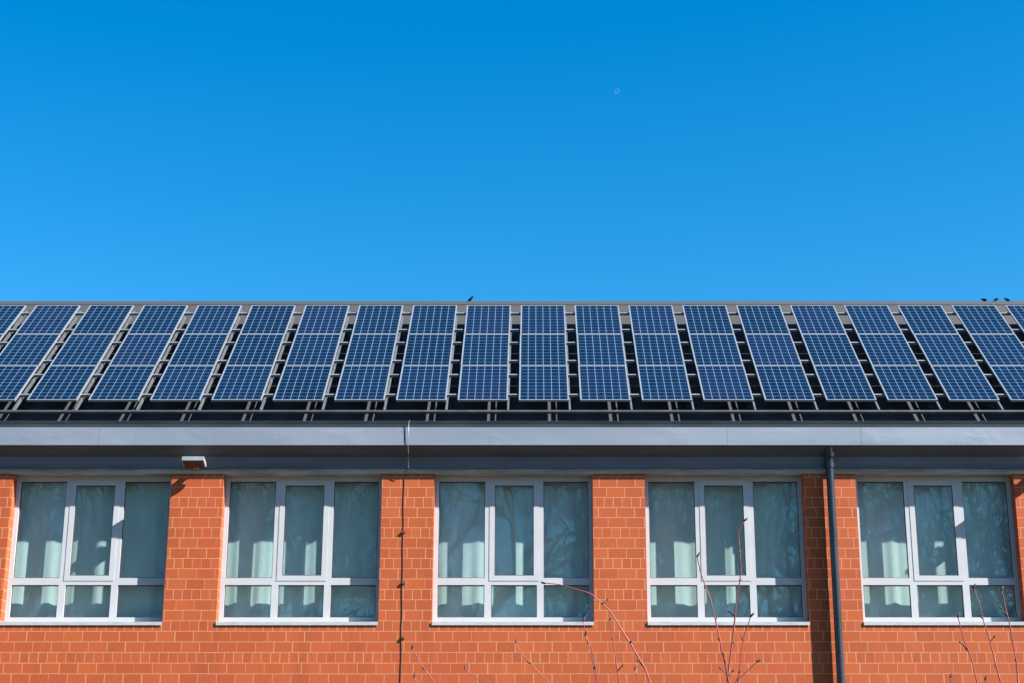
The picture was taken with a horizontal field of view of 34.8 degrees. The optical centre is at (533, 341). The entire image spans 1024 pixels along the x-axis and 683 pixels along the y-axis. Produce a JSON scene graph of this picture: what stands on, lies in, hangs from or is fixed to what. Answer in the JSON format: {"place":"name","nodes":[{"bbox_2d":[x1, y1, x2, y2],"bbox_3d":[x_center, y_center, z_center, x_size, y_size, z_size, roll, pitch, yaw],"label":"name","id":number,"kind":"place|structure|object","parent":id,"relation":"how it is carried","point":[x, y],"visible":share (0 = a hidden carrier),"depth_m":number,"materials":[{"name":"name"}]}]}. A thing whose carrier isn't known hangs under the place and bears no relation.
{"place":"outdoors","nodes":[
{"label":"outdoors","id":0,"kind":"place"},
{"bbox_2d":[0,0,1023,300],"label":"sky","id":1,"kind":"structure","parent":0,"point":[151,150],"materials":[{"name":"blue"}]},
{"label":"ground","id":2,"kind":"structure","parent":0,"visible":0},
{"bbox_2d":[411,617,596,682],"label":"dogwood shrub","id":3,"kind":"object","parent":2,"relation":"on","point":[528,661],"visible":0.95,"depth_m":9.45,"materials":[{"name":"red plant"}]},
{"bbox_2d":[0,301,1023,682],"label":"brick building","id":4,"kind":"structure","parent":2,"relation":"on","point":[618,463],"depth_m":31.65,"materials":[{"name":"brick"}]},
{"bbox_2d":[0,477,171,624],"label":"window","id":5,"kind":"structure","parent":4,"relation":"in","point":[113,579],"depth_m":31.51,"materials":[{"name":"white plastic"}]},
{"bbox_2d":[11,476,171,616],"bbox_3d":[-8.590,4.147,31.913,3.320,3.237,0.036,0,-17,0],"label":"curtain","id":6,"kind":"object","parent":4,"relation":"hanging from","point":[40,533],"visible":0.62,"depth_m":31.95,"materials":[{"name":"fabric"}]},
{"bbox_2d":[182,456,205,470],"bbox_3d":[-6.570,2.366,31.634,0.430,0.189,0.440,0,-17,0],"label":"floodlight","id":7,"kind":"object","parent":4,"relation":"attached to","point":[195,463],"visible":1,"depth_m":31.46,"materials":[{"name":"white glass"}]},
{"bbox_2d":[216,477,381,624],"bbox_3d":[-4.495,4.048,31.606,3.080,2.924,0.517,0,-17,0],"label":"window","id":8,"kind":"structure","parent":4,"relation":"in","point":[326,580],"depth_m":31.51,"materials":[{"name":"white plastic"}]},
{"bbox_2d":[224,476,381,616],"bbox_3d":[-4.495,4.145,31.913,3.320,3.234,0.036,0,-17,0],"label":"curtain","id":9,"kind":"object","parent":4,"relation":"hanging from","point":[251,532],"visible":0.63,"depth_m":31.95,"materials":[{"name":"fabric"}]},
{"bbox_2d":[400,420,409,682],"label":"lightning conductor","id":10,"kind":"object","parent":4,"relation":"attached to","point":[403,531],"visible":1,"depth_m":31.37,"materials":[{"name":"metal"}]},
{"bbox_2d":[0,310,1023,412],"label":"mounting rack","id":11,"kind":"object","parent":4,"relation":"attached to","point":[144,396],"visible":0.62,"depth_m":32.99,"materials":[{"name":"metal"}]},
{"bbox_2d":[0,305,25,335],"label":"solar panel","id":12,"kind":"object","parent":11,"relation":"attached to","point":[10,315],"visible":1,"depth_m":36.34,"materials":[{"name":"glass"}]},
{"bbox_2d":[0,366,38,401],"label":"solar panel","id":13,"kind":"object","parent":11,"relation":"attached to","point":[14,380],"visible":1,"depth_m":33.13,"materials":[{"name":"glass"}]},
{"bbox_2d":[0,334,60,366],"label":"solar panel","id":14,"kind":"object","parent":11,"relation":"attached to","point":[26,350],"visible":1,"depth_m":34.58,"materials":[{"name":"glass"}]},
{"bbox_2d":[15,305,79,334],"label":"solar panel","id":15,"kind":"object","parent":11,"relation":"attached to","point":[48,319],"visible":1,"depth_m":36.12,"materials":[{"name":"glass"}]},
{"bbox_2d":[27,366,97,401],"bbox_3d":[-9.531,0.849,33.044,0.990,0.050,1.660,0,23,0],"label":"solar panel","id":16,"kind":"object","parent":11,"relation":"attached to","point":[62,383],"visible":1,"depth_m":32.95,"materials":[{"name":"glass"}]},
{"bbox_2d":[50,334,115,365],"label":"solar panel","id":17,"kind":"object","parent":11,"relation":"attached to","point":[83,349],"visible":1,"depth_m":34.53,"materials":[{"name":"glass"}]},
{"bbox_2d":[71,305,133,334],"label":"solar panel","id":18,"kind":"object","parent":11,"relation":"attached to","point":[103,319],"visible":1,"depth_m":36.12,"materials":[{"name":"glass"}]},
{"bbox_2d":[88,366,155,401],"bbox_3d":[-8.315,0.850,33.042,0.990,0.050,1.660,0,23,0],"label":"solar panel","id":19,"kind":"object","parent":11,"relation":"attached to","point":[122,383],"visible":1,"depth_m":32.95,"materials":[{"name":"glass"}]},
{"bbox_2d":[109,334,172,366],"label":"solar panel","id":20,"kind":"object","parent":11,"relation":"attached to","point":[141,349],"visible":1,"depth_m":34.53,"materials":[{"name":"glass"}]},
{"bbox_2d":[127,305,187,334],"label":"solar panel","id":21,"kind":"object","parent":11,"relation":"attached to","point":[158,319],"visible":1,"depth_m":36.12,"materials":[{"name":"glass"}]},
{"bbox_2d":[150,366,214,401],"bbox_3d":[-7.097,0.850,33.041,0.990,0.050,1.660,0,23,0],"label":"solar panel","id":22,"kind":"object","parent":11,"relation":"attached to","point":[182,383],"visible":1,"depth_m":32.95,"materials":[{"name":"glass"}]},
{"bbox_2d":[167,334,228,366],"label":"solar panel","id":23,"kind":"object","parent":11,"relation":"attached to","point":[198,349],"visible":1,"depth_m":34.53,"materials":[{"name":"glass"}]},
{"bbox_2d":[184,305,241,334],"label":"solar panel","id":24,"kind":"object","parent":11,"relation":"attached to","point":[213,319],"visible":1,"depth_m":36.12,"materials":[{"name":"glass"}]},
{"bbox_2d":[211,366,273,401],"bbox_3d":[-5.884,0.848,33.047,0.990,0.051,1.660,0,23,0],"label":"solar panel","id":25,"kind":"object","parent":11,"relation":"attached to","point":[242,383],"visible":1,"depth_m":32.95,"materials":[{"name":"glass"}]},
{"bbox_2d":[226,334,284,365],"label":"solar panel","id":26,"kind":"object","parent":11,"relation":"attached to","point":[256,350],"visible":1,"depth_m":34.53,"materials":[{"name":"glass"}]},
{"bbox_2d":[240,305,295,334],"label":"solar panel","id":27,"kind":"object","parent":11,"relation":"attached to","point":[268,319],"visible":1,"depth_m":36.12,"materials":[{"name":"glass"}]},
{"bbox_2d":[273,366,332,401],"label":"solar panel","id":28,"kind":"object","parent":11,"relation":"attached to","point":[302,383],"visible":1,"depth_m":32.95,"materials":[{"name":"glass"}]},
{"bbox_2d":[285,334,340,366],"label":"solar panel","id":29,"kind":"object","parent":11,"relation":"attached to","point":[313,349],"visible":1,"depth_m":34.53,"materials":[{"name":"glass"}]},
{"bbox_2d":[296,305,348,334],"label":"solar panel","id":30,"kind":"object","parent":11,"relation":"attached to","point":[323,319],"visible":1,"depth_m":36.12,"materials":[{"name":"glass"}]},
{"bbox_2d":[334,366,390,401],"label":"solar panel","id":31,"kind":"object","parent":11,"relation":"attached to","point":[363,384],"visible":1,"depth_m":32.95,"materials":[{"name":"glass"}]},
{"bbox_2d":[344,334,397,365],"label":"solar panel","id":32,"kind":"object","parent":11,"relation":"attached to","point":[371,350],"visible":1,"depth_m":34.53,"materials":[{"name":"glass"}]},
{"bbox_2d":[352,305,402,334],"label":"solar panel","id":33,"kind":"object","parent":11,"relation":"attached to","point":[378,319],"visible":1,"depth_m":36.12,"materials":[{"name":"glass"}]},
{"bbox_2d":[396,366,449,401],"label":"solar panel","id":34,"kind":"object","parent":11,"relation":"attached to","point":[423,383],"visible":1,"depth_m":32.95,"materials":[{"name":"glass"}]},
{"bbox_2d":[402,334,453,365],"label":"solar panel","id":35,"kind":"object","parent":11,"relation":"attached to","point":[428,349],"visible":1,"depth_m":34.53,"materials":[{"name":"glass"}]},
{"bbox_2d":[408,305,456,333],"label":"solar panel","id":36,"kind":"object","parent":11,"relation":"attached to","point":[433,319],"visible":1,"depth_m":36.12,"materials":[{"name":"glass"}]},
{"bbox_2d":[458,366,508,401],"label":"solar panel","id":37,"kind":"object","parent":11,"relation":"attached to","point":[483,383],"visible":1,"depth_m":32.95,"materials":[{"name":"glass"}]},
{"bbox_2d":[461,334,509,365],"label":"solar panel","id":38,"kind":"object","parent":11,"relation":"attached to","point":[485,349],"visible":1,"depth_m":34.53,"materials":[{"name":"glass"}]},
{"bbox_2d":[464,305,510,333],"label":"solar panel","id":39,"kind":"object","parent":11,"relation":"attached to","point":[487,319],"visible":1,"depth_m":36.12,"materials":[{"name":"glass"}]},
{"bbox_2d":[519,334,566,366],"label":"solar panel","id":40,"kind":"object","parent":11,"relation":"attached to","point":[543,349],"visible":1,"depth_m":34.53,"materials":[{"name":"glass"}]},
{"bbox_2d":[520,305,565,333],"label":"solar panel","id":41,"kind":"object","parent":11,"relation":"attached to","point":[542,319],"visible":1,"depth_m":36.12,"materials":[{"name":"glass"}]},
{"bbox_2d":[519,366,568,401],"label":"solar panel","id":42,"kind":"object","parent":11,"relation":"attached to","point":[543,383],"visible":1,"depth_m":32.95,"materials":[{"name":"glass"}]},
{"bbox_2d":[575,305,621,335],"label":"solar panel","id":43,"kind":"object","parent":11,"relation":"attached to","point":[597,319],"visible":1,"depth_m":36.12,"materials":[{"name":"glass"}]},
{"bbox_2d":[577,334,625,365],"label":"solar panel","id":44,"kind":"object","parent":11,"relation":"attached to","point":[600,349],"visible":1,"depth_m":34.53,"materials":[{"name":"glass"}]},
{"bbox_2d":[578,366,629,401],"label":"solar panel","id":45,"kind":"object","parent":11,"relation":"attached to","point":[603,383],"visible":1,"depth_m":32.95,"materials":[{"name":"glass"}]},
{"bbox_2d":[628,305,677,335],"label":"solar panel","id":46,"kind":"object","parent":11,"relation":"attached to","point":[652,319],"visible":1,"depth_m":36.12,"materials":[{"name":"glass"}]},
{"bbox_2d":[633,334,684,365],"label":"solar panel","id":47,"kind":"object","parent":11,"relation":"attached to","point":[658,349],"visible":1,"depth_m":34.53,"materials":[{"name":"glass"}]},
{"bbox_2d":[637,366,691,401],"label":"solar panel","id":48,"kind":"object","parent":11,"relation":"attached to","point":[664,383],"visible":1,"depth_m":32.95,"materials":[{"name":"glass"}]},
{"bbox_2d":[682,305,733,335],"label":"solar panel","id":49,"kind":"object","parent":11,"relation":"attached to","point":[707,319],"visible":1,"depth_m":36.12,"materials":[{"name":"glass"}]},
{"bbox_2d":[689,334,742,366],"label":"solar panel","id":50,"kind":"object","parent":11,"relation":"attached to","point":[715,349],"visible":1,"depth_m":34.53,"materials":[{"name":"glass"}]},
{"bbox_2d":[696,366,753,401],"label":"solar panel","id":51,"kind":"object","parent":11,"relation":"attached to","point":[724,383],"visible":1,"depth_m":32.95,"materials":[{"name":"glass"}]},
{"bbox_2d":[736,305,789,334],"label":"solar panel","id":52,"kind":"object","parent":11,"relation":"attached to","point":[762,319],"visible":1,"depth_m":36.12,"materials":[{"name":"glass"}]},
{"bbox_2d":[745,334,801,366],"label":"solar panel","id":53,"kind":"object","parent":11,"relation":"attached to","point":[772,350],"visible":1,"depth_m":34.53,"materials":[{"name":"glass"}]},
{"bbox_2d":[754,366,814,401],"bbox_3d":[5.059,0.849,33.044,0.990,0.050,1.660,0,23,0],"label":"solar panel","id":54,"kind":"object","parent":11,"relation":"attached to","point":[784,383],"visible":1,"depth_m":32.95,"materials":[{"name":"glass"}]},
{"bbox_2d":[790,305,846,334],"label":"solar panel","id":55,"kind":"object","parent":11,"relation":"attached to","point":[817,319],"visible":1,"depth_m":36.12,"materials":[{"name":"glass"}]},
{"bbox_2d":[801,334,860,365],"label":"solar panel","id":56,"kind":"object","parent":11,"relation":"attached to","point":[830,349],"visible":1,"depth_m":34.53,"materials":[{"name":"glass"}]},
{"bbox_2d":[813,366,876,401],"bbox_3d":[6.276,0.848,33.047,0.990,0.050,1.660,0,23,0],"label":"solar panel","id":57,"kind":"object","parent":11,"relation":"attached to","point":[844,383],"visible":1,"depth_m":32.95,"materials":[{"name":"glass"}]},
{"bbox_2d":[844,305,902,333],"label":"solar panel","id":58,"kind":"object","parent":11,"relation":"attached to","point":[872,319],"visible":1,"depth_m":36.12,"materials":[{"name":"glass"}]},
{"bbox_2d":[857,334,919,365],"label":"solar panel","id":59,"kind":"object","parent":11,"relation":"attached to","point":[887,350],"visible":1,"depth_m":34.53,"materials":[{"name":"glass"}]},
{"bbox_2d":[872,366,937,401],"bbox_3d":[7.488,0.848,33.046,0.990,0.050,1.660,0,23,0],"label":"solar panel","id":60,"kind":"object","parent":11,"relation":"attached to","point":[904,383],"visible":1,"depth_m":32.95,"materials":[{"name":"glass"}]},
{"bbox_2d":[897,305,958,334],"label":"solar panel","id":61,"kind":"object","parent":11,"relation":"attached to","point":[926,319],"visible":1,"depth_m":36.12,"materials":[{"name":"glass"}]},
{"bbox_2d":[913,334,977,366],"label":"solar panel","id":62,"kind":"object","parent":11,"relation":"attached to","point":[944,349],"visible":1,"depth_m":34.53,"materials":[{"name":"glass"}]},
{"bbox_2d":[931,366,999,401],"bbox_3d":[8.706,0.850,33.041,0.990,0.050,1.660,0,23,0],"label":"solar panel","id":63,"kind":"object","parent":11,"relation":"attached to","point":[964,383],"visible":1,"depth_m":32.95,"materials":[{"name":"glass"}]},
{"bbox_2d":[951,305,1014,334],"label":"solar panel","id":64,"kind":"object","parent":11,"relation":"attached to","point":[981,319],"visible":1,"depth_m":36.12,"materials":[{"name":"glass"}]},
{"bbox_2d":[969,334,1023,365],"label":"solar panel","id":65,"kind":"object","parent":11,"relation":"attached to","point":[1000,349],"visible":1,"depth_m":34.63,"materials":[{"name":"glass"}]},
{"bbox_2d":[989,366,1023,401],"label":"solar panel","id":66,"kind":"object","parent":11,"relation":"attached to","point":[1010,379],"visible":1,"depth_m":33.16,"materials":[{"name":"glass"}]},
{"bbox_2d":[1005,305,1023,332],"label":"solar panel","id":67,"kind":"object","parent":11,"relation":"attached to","point":[1016,312],"visible":1,"depth_m":36.45,"materials":[{"name":"glass"}]},
{"bbox_2d":[432,477,593,624],"bbox_3d":[-0.400,4.048,31.606,3.080,2.924,0.517,0,-17,0],"label":"window","id":68,"kind":"structure","parent":4,"relation":"in","point":[489,580],"depth_m":31.52,"materials":[{"name":"white plastic"}]},
{"bbox_2d":[435,476,591,616],"bbox_3d":[-0.400,4.146,31.913,3.320,3.234,0.036,0,-17,0],"label":"curtain","id":69,"kind":"object","parent":4,"relation":"hanging from","point":[461,535],"visible":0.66,"depth_m":31.95,"materials":[{"name":"fabric"}]},
{"bbox_2d":[645,476,801,616],"bbox_3d":[3.695,4.147,31.913,3.320,3.237,0.036,0,-17,0],"label":"curtain","id":70,"kind":"object","parent":4,"relation":"hanging from","point":[672,533],"visible":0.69,"depth_m":31.95,"materials":[{"name":"fabric"}]},
{"bbox_2d":[645,477,809,624],"bbox_3d":[3.695,4.048,31.606,3.080,2.924,0.517,0,-17,0],"label":"window","id":71,"kind":"structure","parent":4,"relation":"in","point":[750,579],"depth_m":31.52,"materials":[{"name":"white plastic"}]},
{"bbox_2d":[825,445,844,682],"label":"downpipe","id":72,"kind":"object","parent":4,"relation":"attached to","point":[829,467],"visible":1,"depth_m":31.10,"materials":[{"name":"grey metal"}]},
{"bbox_2d":[855,476,1015,616],"bbox_3d":[7.790,4.143,31.914,3.320,3.228,0.036,0,-17,0],"label":"curtain","id":73,"kind":"object","parent":4,"relation":"hanging from","point":[882,531],"visible":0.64,"depth_m":31.95,"materials":[{"name":"fabric"}]},
{"bbox_2d":[855,477,1023,624],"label":"window","id":74,"kind":"structure","parent":4,"relation":"in","point":[914,579],"depth_m":31.51,"materials":[{"name":"white plastic"}]},
{"bbox_2d":[541,582,650,682],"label":"dogwood shrub","id":75,"kind":"object","parent":2,"relation":"on","point":[630,642],"visible":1,"depth_m":9.18,"materials":[{"name":"red plant"}]},
{"bbox_2d":[696,518,761,682],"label":"dogwood shrub","id":76,"kind":"object","parent":2,"relation":"on","point":[732,642],"visible":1,"depth_m":8.65,"materials":[{"name":"red plant"}]},
{"bbox_2d":[949,583,1018,682],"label":"dogwood shrub","id":77,"kind":"object","parent":2,"relation":"on","point":[966,647],"visible":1,"depth_m":9.03,"materials":[{"name":"red plant"}]}
]}

